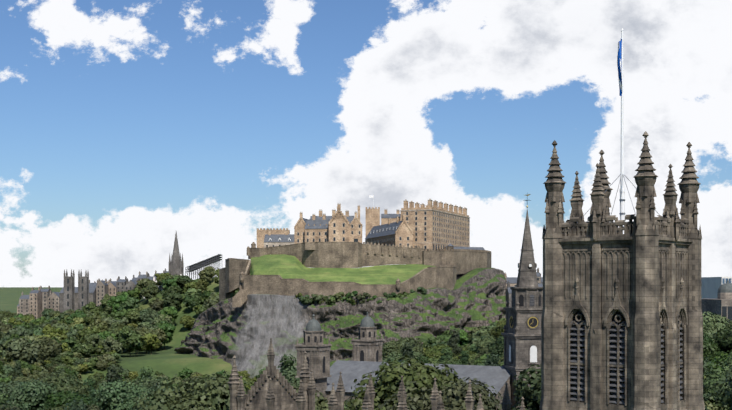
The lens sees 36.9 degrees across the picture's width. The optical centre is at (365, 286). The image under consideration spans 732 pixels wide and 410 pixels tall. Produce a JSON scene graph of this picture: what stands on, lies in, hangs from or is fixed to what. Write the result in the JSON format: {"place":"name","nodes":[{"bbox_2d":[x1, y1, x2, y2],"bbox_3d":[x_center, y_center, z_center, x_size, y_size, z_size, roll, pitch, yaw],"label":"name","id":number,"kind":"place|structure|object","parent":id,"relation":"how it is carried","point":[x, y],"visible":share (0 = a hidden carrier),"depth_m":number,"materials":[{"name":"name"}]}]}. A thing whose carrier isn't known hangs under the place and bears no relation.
{"place":"outdoors","nodes":[
{"label":"outdoors","id":0,"kind":"place"},
{"bbox_2d":[0,277,237,381],"bbox_3d":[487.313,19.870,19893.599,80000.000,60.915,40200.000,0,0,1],"label":"ground","id":1,"kind":"structure","parent":0,"point":[169,361],"depth_m":608.49,"materials":[{"name":"green plant"}]},
{"bbox_2d":[0,392,8,408],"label":"tree","id":2,"kind":"object","parent":1,"relation":"on","point":[2,400],"visible":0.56,"depth_m":241.60,"materials":[{"name":"green plant"}]},
{"bbox_2d":[0,321,13,332],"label":"tree","id":3,"kind":"object","parent":1,"relation":"on","point":[4,327],"visible":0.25,"depth_m":676.77,"materials":[{"name":"green plant"}]},
{"bbox_2d":[0,380,20,401],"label":"tree","id":4,"kind":"object","parent":1,"relation":"on","point":[7,388],"visible":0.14,"depth_m":279.39,"materials":[{"name":"green plant"}]},
{"bbox_2d":[0,404,22,409],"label":"tree","id":5,"kind":"object","parent":1,"relation":"on","point":[7,408],"visible":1,"depth_m":166.06,"materials":[{"name":"green plant"}]},
{"bbox_2d":[13,360,22,376],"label":"tree","id":6,"kind":"object","parent":1,"relation":"on","point":[17,368],"visible":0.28,"depth_m":458.14,"materials":[{"name":"green plant"}]},
{"bbox_2d":[3,326,33,339],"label":"tree","id":7,"kind":"object","parent":1,"relation":"on","point":[20,331],"visible":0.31,"depth_m":613.45,"materials":[{"name":"green plant"}]},
{"bbox_2d":[6,337,38,364],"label":"tree","id":8,"kind":"object","parent":1,"relation":"on","point":[23,349],"visible":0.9,"depth_m":512.30,"materials":[{"name":"green plant"}]},
{"bbox_2d":[12,376,41,383],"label":"tree","id":9,"kind":"object","parent":1,"relation":"on","point":[22,379],"visible":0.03,"depth_m":408.57,"materials":[{"name":"green plant"}]},
{"bbox_2d":[6,378,58,409],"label":"tree","id":10,"kind":"object","parent":1,"relation":"on","point":[30,395],"visible":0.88,"depth_m":265.25,"materials":[{"name":"green plant"}]},
{"bbox_2d":[33,349,48,363],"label":"tree","id":11,"kind":"object","parent":1,"relation":"on","point":[42,353],"visible":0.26,"depth_m":532.22,"materials":[{"name":"green plant"}]},
{"bbox_2d":[31,336,61,360],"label":"tree","id":12,"kind":"object","parent":1,"relation":"on","point":[53,348],"visible":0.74,"depth_m":548.99,"materials":[{"name":"green plant"}]},
{"bbox_2d":[41,324,67,339],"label":"tree","id":13,"kind":"object","parent":1,"relation":"on","point":[50,330],"visible":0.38,"depth_m":613.34,"materials":[{"name":"green plant"}]},
{"bbox_2d":[50,355,62,364],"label":"tree","id":14,"kind":"object","parent":1,"relation":"on","point":[56,360],"visible":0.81,"depth_m":543.75,"materials":[{"name":"green plant"}]},
{"bbox_2d":[52,323,69,332],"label":"tree","id":15,"kind":"object","parent":1,"relation":"on","point":[61,326],"visible":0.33,"depth_m":745.67,"materials":[{"name":"green plant"}]},
{"bbox_2d":[35,372,89,409],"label":"tree","id":16,"kind":"object","parent":1,"relation":"on","point":[62,381],"visible":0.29,"depth_m":273.28,"materials":[{"name":"green plant"}]},
{"bbox_2d":[41,390,92,409],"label":"tree","id":17,"kind":"object","parent":1,"relation":"on","point":[63,398],"visible":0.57,"depth_m":264.58,"materials":[{"name":"green plant"}]},
{"bbox_2d":[63,356,74,365],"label":"tree","id":18,"kind":"object","parent":1,"relation":"on","point":[67,360],"visible":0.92,"depth_m":554.48,"materials":[{"name":"green plant"}]},
{"bbox_2d":[60,337,79,352],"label":"tree","id":19,"kind":"object","parent":1,"relation":"on","point":[73,345],"visible":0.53,"depth_m":597.79,"materials":[{"name":"green plant"}]},
{"bbox_2d":[67,328,78,339],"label":"tree","id":20,"kind":"object","parent":1,"relation":"on","point":[73,333],"visible":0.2,"depth_m":626.24,"materials":[{"name":"green plant"}]},
{"bbox_2d":[65,309,86,323],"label":"tree","id":21,"kind":"object","parent":1,"relation":"on","point":[80,314],"visible":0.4,"depth_m":771.48,"materials":[{"name":"green plant"}]},
{"bbox_2d":[64,399,89,409],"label":"tree","id":22,"kind":"object","parent":1,"relation":"on","point":[74,406],"visible":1,"depth_m":162.03,"materials":[{"name":"green plant"}]},
{"bbox_2d":[69,317,84,327],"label":"tree","id":23,"kind":"object","parent":1,"relation":"on","point":[79,320],"visible":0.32,"depth_m":739.54,"materials":[{"name":"green plant"}]},
{"bbox_2d":[75,343,93,357],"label":"tree","id":24,"kind":"object","parent":1,"relation":"on","point":[86,349],"visible":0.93,"depth_m":583.22,"materials":[{"name":"green plant"}]},
{"bbox_2d":[75,333,97,356],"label":"tree","id":25,"kind":"object","parent":1,"relation":"on","point":[82,340],"visible":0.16,"depth_m":605.82,"materials":[{"name":"green plant"}]},
{"bbox_2d":[76,325,100,356],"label":"tree","id":26,"kind":"object","parent":1,"relation":"on","point":[94,329],"visible":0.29,"depth_m":614.12,"materials":[{"name":"green plant"}]},
{"bbox_2d":[81,301,98,313],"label":"tree","id":27,"kind":"object","parent":1,"relation":"on","point":[87,307],"visible":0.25,"depth_m":801.66,"materials":[{"name":"green plant"}]},
{"bbox_2d":[83,377,97,398],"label":"tree","id":28,"kind":"object","parent":1,"relation":"on","point":[91,384],"visible":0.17,"depth_m":297.67,"materials":[{"name":"green plant"}]},
{"bbox_2d":[82,312,101,326],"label":"tree","id":29,"kind":"object","parent":1,"relation":"on","point":[89,319],"visible":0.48,"depth_m":734.12,"materials":[{"name":"green plant"}]},
{"bbox_2d":[85,334,103,356],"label":"tree","id":30,"kind":"object","parent":1,"relation":"on","point":[95,340],"visible":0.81,"depth_m":594.29,"materials":[{"name":"green plant"}]},
{"bbox_2d":[83,321,107,329],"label":"tree","id":31,"kind":"object","parent":1,"relation":"on","point":[101,325],"visible":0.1,"depth_m":667.98,"materials":[{"name":"green plant"}]},
{"bbox_2d":[96,361,106,369],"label":"tree","id":32,"kind":"object","parent":1,"relation":"on","point":[101,365],"visible":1,"depth_m":556.43,"materials":[{"name":"green plant"}]},
{"bbox_2d":[100,299,109,313],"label":"tree","id":33,"kind":"object","parent":1,"relation":"on","point":[104,306],"visible":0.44,"depth_m":795.05,"materials":[{"name":"green plant"}]},
{"bbox_2d":[101,355,114,365],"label":"tree","id":34,"kind":"object","parent":1,"relation":"on","point":[108,358],"visible":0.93,"depth_m":559.80,"materials":[{"name":"green plant"}]},
{"bbox_2d":[99,331,118,340],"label":"tree","id":35,"kind":"object","parent":1,"relation":"on","point":[104,335],"visible":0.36,"depth_m":604.82,"materials":[{"name":"green plant"}]},
{"bbox_2d":[102,336,122,353],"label":"tree","id":36,"kind":"object","parent":1,"relation":"on","point":[111,343],"visible":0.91,"depth_m":579.15,"materials":[{"name":"green plant"}]},
{"bbox_2d":[105,363,123,384],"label":"tree","id":37,"kind":"object","parent":1,"relation":"on","point":[113,374],"visible":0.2,"depth_m":277.85,"materials":[{"name":"green plant"}]},
{"bbox_2d":[107,292,128,312],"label":"tree","id":38,"kind":"object","parent":1,"relation":"on","point":[113,302],"visible":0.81,"depth_m":755.44,"materials":[{"name":"green plant"}]},
{"bbox_2d":[107,309,128,319],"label":"tree","id":39,"kind":"object","parent":1,"relation":"on","point":[120,314],"visible":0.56,"depth_m":740.52,"materials":[{"name":"green plant"}]},
{"bbox_2d":[88,379,159,409],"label":"tree","id":40,"kind":"object","parent":1,"relation":"on","point":[114,395],"visible":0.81,"depth_m":248.79,"materials":[{"name":"green plant"}]},
{"bbox_2d":[119,295,138,314],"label":"tree","id":41,"kind":"object","parent":1,"relation":"on","point":[131,302],"visible":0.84,"depth_m":754.45,"materials":[{"name":"green plant"}]},
{"bbox_2d":[117,326,142,356],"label":"tree","id":42,"kind":"object","parent":1,"relation":"on","point":[128,338],"visible":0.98,"depth_m":604.23,"materials":[{"name":"green plant"}]},
{"bbox_2d":[120,287,140,303],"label":"tree","id":43,"kind":"object","parent":1,"relation":"on","point":[135,292],"visible":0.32,"depth_m":770.32,"materials":[{"name":"green plant"}]},
{"bbox_2d":[127,307,143,323],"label":"tree","id":44,"kind":"object","parent":1,"relation":"on","point":[134,315],"visible":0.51,"depth_m":735.40,"materials":[{"name":"green plant"}]},
{"bbox_2d":[126,336,146,352],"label":"tree","id":45,"kind":"object","parent":1,"relation":"on","point":[144,343],"visible":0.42,"depth_m":609.89,"materials":[{"name":"green plant"}]},
{"bbox_2d":[138,366,152,379],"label":"tree","id":46,"kind":"object","parent":1,"relation":"on","point":[145,374],"visible":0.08,"depth_m":302.99,"materials":[{"name":"green plant"}]},
{"bbox_2d":[136,278,155,295],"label":"tree","id":47,"kind":"object","parent":1,"relation":"on","point":[143,283],"visible":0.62,"depth_m":796.49,"materials":[{"name":"green plant"}]},
{"bbox_2d":[139,308,155,321],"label":"tree","id":48,"kind":"object","parent":1,"relation":"on","point":[145,313],"visible":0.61,"depth_m":729.60,"materials":[{"name":"green plant"}]},
{"bbox_2d":[138,327,158,352],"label":"tree","id":49,"kind":"object","parent":1,"relation":"on","point":[142,331],"visible":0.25,"depth_m":640.49,"materials":[{"name":"green plant"}]},
{"bbox_2d":[142,284,159,298],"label":"tree","id":50,"kind":"object","parent":1,"relation":"on","point":[151,291],"visible":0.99,"depth_m":772.11,"materials":[{"name":"green plant"}]},
{"bbox_2d":[144,333,160,353],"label":"tree","id":51,"kind":"object","parent":1,"relation":"on","point":[152,341],"visible":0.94,"depth_m":622.35,"materials":[{"name":"green plant"}]},
{"bbox_2d":[136,375,175,388],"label":"tree","id":52,"kind":"object","parent":1,"relation":"on","point":[144,381],"visible":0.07,"depth_m":291.03,"materials":[{"name":"green plant"}]},
{"bbox_2d":[148,298,163,311],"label":"tree","id":53,"kind":"object","parent":1,"relation":"on","point":[156,305],"visible":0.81,"depth_m":745.93,"materials":[{"name":"green plant"}]},
{"bbox_2d":[151,328,167,346],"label":"tree","id":54,"kind":"object","parent":1,"relation":"on","point":[161,337],"visible":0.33,"depth_m":655.97,"materials":[{"name":"green plant"}]},
{"bbox_2d":[145,385,173,406],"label":"tree","id":55,"kind":"object","parent":1,"relation":"on","point":[152,388],"visible":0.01,"depth_m":263.66,"materials":[{"name":"green plant"}]},
{"bbox_2d":[150,314,174,325],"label":"tree","id":56,"kind":"object","parent":1,"relation":"on","point":[161,318],"visible":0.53,"depth_m":708.97,"materials":[{"name":"green plant"}]},
{"bbox_2d":[155,273,170,285],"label":"tree","id":57,"kind":"object","parent":1,"relation":"on","point":[160,277],"visible":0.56,"depth_m":792.05,"materials":[{"name":"green plant"}]},
{"bbox_2d":[153,320,175,349],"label":"tree","id":58,"kind":"object","parent":1,"relation":"on","point":[168,328],"visible":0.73,"depth_m":662.42,"materials":[{"name":"green plant"}]},
{"bbox_2d":[158,306,178,322],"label":"tree","id":59,"kind":"object","parent":1,"relation":"on","point":[172,312],"visible":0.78,"depth_m":714.90,"materials":[{"name":"green plant"}]},
{"bbox_2d":[160,286,181,298],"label":"tree","id":60,"kind":"object","parent":1,"relation":"on","point":[168,291],"visible":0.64,"depth_m":762.08,"materials":[{"name":"green plant"}]},
{"bbox_2d":[162,290,182,308],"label":"tree","id":61,"kind":"object","parent":1,"relation":"on","point":[175,299],"visible":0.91,"depth_m":742.70,"materials":[{"name":"green plant"}]},
{"bbox_2d":[162,276,182,290],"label":"tree","id":62,"kind":"object","parent":1,"relation":"on","point":[170,283],"visible":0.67,"depth_m":768.83,"materials":[{"name":"green plant"}]},
{"bbox_2d":[178,367,192,378],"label":"tree","id":63,"kind":"object","parent":1,"relation":"on","point":[187,372],"visible":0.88,"depth_m":545.95,"materials":[{"name":"green plant"}]},
{"bbox_2d":[177,275,195,293],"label":"tree","id":64,"kind":"object","parent":1,"relation":"on","point":[183,280],"visible":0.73,"depth_m":770.08,"materials":[{"name":"green plant"}]},
{"bbox_2d":[179,315,194,327],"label":"tree","id":65,"kind":"object","parent":1,"relation":"on","point":[187,321],"visible":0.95,"depth_m":704.09,"materials":[{"name":"green plant"}]},
{"bbox_2d":[182,282,196,292],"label":"tree","id":66,"kind":"object","parent":1,"relation":"on","point":[187,286],"visible":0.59,"depth_m":754.32,"materials":[{"name":"green plant"}]},
{"bbox_2d":[131,371,248,409],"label":"tree","id":67,"kind":"object","parent":1,"relation":"on","point":[212,393],"visible":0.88,"depth_m":144.92,"materials":[{"name":"green plant"}]},
{"bbox_2d":[183,294,202,307],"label":"tree","id":68,"kind":"object","parent":1,"relation":"on","point":[192,301],"visible":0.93,"depth_m":736.32,"materials":[{"name":"green plant"}]},
{"bbox_2d":[184,288,201,299],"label":"tree","id":69,"kind":"object","parent":1,"relation":"on","point":[190,291],"visible":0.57,"depth_m":745.50,"materials":[{"name":"green plant"}]},
{"bbox_2d":[193,279,208,293],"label":"tree","id":70,"kind":"object","parent":1,"relation":"on","point":[202,284],"visible":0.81,"depth_m":753.48,"materials":[{"name":"green plant"}]},
{"bbox_2d":[198,266,214,281],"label":"tree","id":71,"kind":"object","parent":1,"relation":"on","point":[207,273],"visible":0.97,"depth_m":771.05,"materials":[{"name":"green plant"}]},
{"bbox_2d":[202,291,218,308],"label":"tree","id":72,"kind":"object","parent":1,"relation":"on","point":[209,302],"visible":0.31,"depth_m":713.47,"materials":[{"name":"green plant"}]},
{"bbox_2d":[255,366,299,392],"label":"tree","id":73,"kind":"object","parent":1,"relation":"on","point":[290,374],"visible":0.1,"depth_m":284.80,"materials":[{"name":"green plant"}]},
{"bbox_2d":[277,354,295,371],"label":"tree","id":74,"kind":"object","parent":1,"relation":"on","point":[284,364],"visible":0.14,"depth_m":290.25,"materials":[{"name":"green plant"}]},
{"bbox_2d":[288,382,328,409],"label":"tree","id":75,"kind":"object","parent":1,"relation":"on","point":[321,402],"visible":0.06,"depth_m":147.90,"materials":[{"name":"green plant"}]},
{"bbox_2d":[174,268,506,377],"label":"castle rock","id":76,"kind":"object","parent":1,"relation":"on","point":[225,330],"visible":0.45,"depth_m":565.22,"materials":[{"name":"grey stone"}]},
{"bbox_2d":[251,254,435,283],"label":"castle lawn","id":77,"kind":"structure","parent":76,"relation":"on","point":[284,266],"depth_m":582.28,"materials":[{"name":"green plant"}]},
{"bbox_2d":[219,194,490,306],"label":"castle","id":78,"kind":"structure","parent":76,"relation":"on","point":[436,234],"depth_m":607.59,"materials":[{"name":"stone"}]},
{"bbox_2d":[356,292,369,303],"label":"tree","id":79,"kind":"object","parent":76,"relation":"on","point":[361,296],"visible":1,"depth_m":557.64,"materials":[{"name":"green plant"}]},
{"bbox_2d":[17,232,731,323],"bbox_3d":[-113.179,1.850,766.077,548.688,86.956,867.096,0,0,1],"label":"town buildings","id":80,"kind":"structure","parent":1,"relation":"on","point":[716,295],"depth_m":936.06,"materials":[{"name":"stone"}]},
{"bbox_2d":[227,338,539,409],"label":"st john nave","id":81,"kind":"structure","parent":1,"relation":"on","point":[274,393],"depth_m":112.72,"materials":[{"name":"grey stone"}]},
{"bbox_2d":[294,309,510,409],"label":"church","id":82,"kind":"structure","parent":1,"relation":"on","point":[367,350],"depth_m":191.19,"materials":[{"name":"stone"}]},
{"bbox_2d":[382,341,424,361],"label":"tree","id":83,"kind":"object","parent":1,"relation":"on","point":[388,348],"visible":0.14,"depth_m":415.24,"materials":[{"name":"green plant"}]},
{"bbox_2d":[344,354,465,409],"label":"tree","id":84,"kind":"object","parent":1,"relation":"on","point":[390,378],"visible":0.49,"depth_m":146.49,"materials":[{"name":"green plant"}]},
{"bbox_2d":[382,350,427,361],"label":"tree","id":85,"kind":"object","parent":1,"relation":"on","point":[415,355],"visible":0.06,"depth_m":403.83,"materials":[{"name":"green plant"}]},
{"bbox_2d":[399,341,413,361],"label":"tree","id":86,"kind":"object","parent":1,"relation":"on","point":[405,349],"visible":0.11,"depth_m":385.97,"materials":[{"name":"green plant"}]},
{"bbox_2d":[423,329,452,348],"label":"tree","id":87,"kind":"object","parent":1,"relation":"on","point":[444,336],"visible":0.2,"depth_m":517.81,"materials":[{"name":"green plant"}]},
{"bbox_2d":[378,377,501,409],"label":"tree","id":88,"kind":"object","parent":1,"relation":"on","point":[452,401],"visible":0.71,"depth_m":136.45,"materials":[{"name":"green plant"}]},
{"bbox_2d":[422,344,458,362],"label":"tree","id":89,"kind":"object","parent":1,"relation":"on","point":[432,352],"visible":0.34,"depth_m":415.02,"materials":[{"name":"green plant"}]},
{"bbox_2d":[439,347,453,363],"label":"tree","id":90,"kind":"object","parent":1,"relation":"on","point":[448,354],"visible":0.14,"depth_m":397.97,"materials":[{"name":"green plant"}]},
{"bbox_2d":[439,357,461,364],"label":"tree","id":91,"kind":"object","parent":1,"relation":"on","point":[450,361],"visible":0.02,"depth_m":369.37,"materials":[{"name":"green plant"}]},
{"bbox_2d":[447,328,462,359],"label":"tree","id":92,"kind":"object","parent":1,"relation":"on","point":[454,339],"visible":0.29,"depth_m":443.20,"materials":[{"name":"green plant"}]},
{"bbox_2d":[458,329,469,346],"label":"tree","id":93,"kind":"object","parent":1,"relation":"on","point":[463,340],"visible":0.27,"depth_m":515.46,"materials":[{"name":"green plant"}]},
{"bbox_2d":[459,351,468,364],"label":"tree","id":94,"kind":"object","parent":1,"relation":"on","point":[464,359],"visible":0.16,"depth_m":415.87,"materials":[{"name":"green plant"}]},
{"bbox_2d":[471,325,492,341],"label":"tree","id":95,"kind":"object","parent":1,"relation":"on","point":[478,334],"visible":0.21,"depth_m":479.47,"materials":[{"name":"green plant"}]},
{"bbox_2d":[473,353,494,364],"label":"tree","id":96,"kind":"object","parent":1,"relation":"on","point":[480,359],"visible":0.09,"depth_m":401.56,"materials":[{"name":"green plant"}]},
{"bbox_2d":[475,334,496,354],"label":"tree","id":97,"kind":"object","parent":1,"relation":"on","point":[488,341],"visible":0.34,"depth_m":443.70,"materials":[{"name":"green plant"}]},
{"bbox_2d":[485,353,500,365],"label":"tree","id":98,"kind":"object","parent":1,"relation":"on","point":[491,361],"visible":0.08,"depth_m":319.19,"materials":[{"name":"green plant"}]},
{"bbox_2d":[488,335,503,358],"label":"tree","id":99,"kind":"object","parent":1,"relation":"on","point":[498,349],"visible":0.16,"depth_m":387.22,"materials":[{"name":"green plant"}]},
{"bbox_2d":[489,320,505,338],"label":"tree","id":100,"kind":"object","parent":1,"relation":"on","point":[498,330],"visible":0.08,"depth_m":429.47,"materials":[{"name":"green plant"}]},
{"bbox_2d":[501,194,542,409],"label":"church steeple","id":101,"kind":"object","parent":1,"relation":"on","point":[521,334],"visible":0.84,"depth_m":182.79,"materials":[{"name":"stone"}]},
{"bbox_2d":[511,364,540,409],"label":"tree","id":102,"kind":"object","parent":1,"relation":"on","point":[531,395],"visible":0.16,"depth_m":162.78,"materials":[{"name":"green plant"}]},
{"bbox_2d":[703,355,713,374],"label":"tree","id":103,"kind":"object","parent":1,"relation":"on","point":[706,368],"depth_m":217.23,"materials":[{"name":"green plant"}]},
{"bbox_2d":[703,333,720,361],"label":"tree","id":104,"kind":"object","parent":1,"relation":"on","point":[709,347],"visible":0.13,"depth_m":239.78,"materials":[{"name":"green plant"}]},
{"bbox_2d":[702,312,731,342],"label":"tree","id":105,"kind":"object","parent":1,"relation":"on","point":[712,324],"visible":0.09,"depth_m":266.74,"materials":[{"name":"green plant"}]},
{"bbox_2d":[703,369,731,409],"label":"tree","id":106,"kind":"object","parent":1,"relation":"on","point":[709,381],"visible":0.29,"depth_m":167.80,"materials":[{"name":"green plant"}]},
{"bbox_2d":[703,350,731,376],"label":"tree","id":107,"kind":"object","parent":1,"relation":"on","point":[720,357],"visible":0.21,"depth_m":221.03,"materials":[{"name":"green plant"}]},
{"bbox_2d":[709,369,731,409],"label":"tree","id":108,"kind":"object","parent":1,"relation":"on","point":[727,398],"visible":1,"depth_m":148.44,"materials":[{"name":"green plant"}]},
{"bbox_2d":[711,351,731,372],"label":"tree","id":109,"kind":"object","parent":1,"relation":"on","point":[728,366],"visible":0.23,"depth_m":202.20,"materials":[{"name":"green plant"}]},
{"bbox_2d":[713,326,731,354],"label":"tree","id":110,"kind":"object","parent":1,"relation":"on","point":[724,341],"visible":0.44,"depth_m":243.84,"materials":[{"name":"green plant"}]},
{"bbox_2d":[0,0,731,286],"label":"sky","id":111,"kind":"structure","parent":0,"point":[127,126],"materials":[{"name":"blue"}]},
{"bbox_2d":[540,28,704,409],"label":"church tower","id":112,"kind":"structure","parent":0,"point":[622,322],"depth_m":86.22,"materials":[{"name":"grey stone"}]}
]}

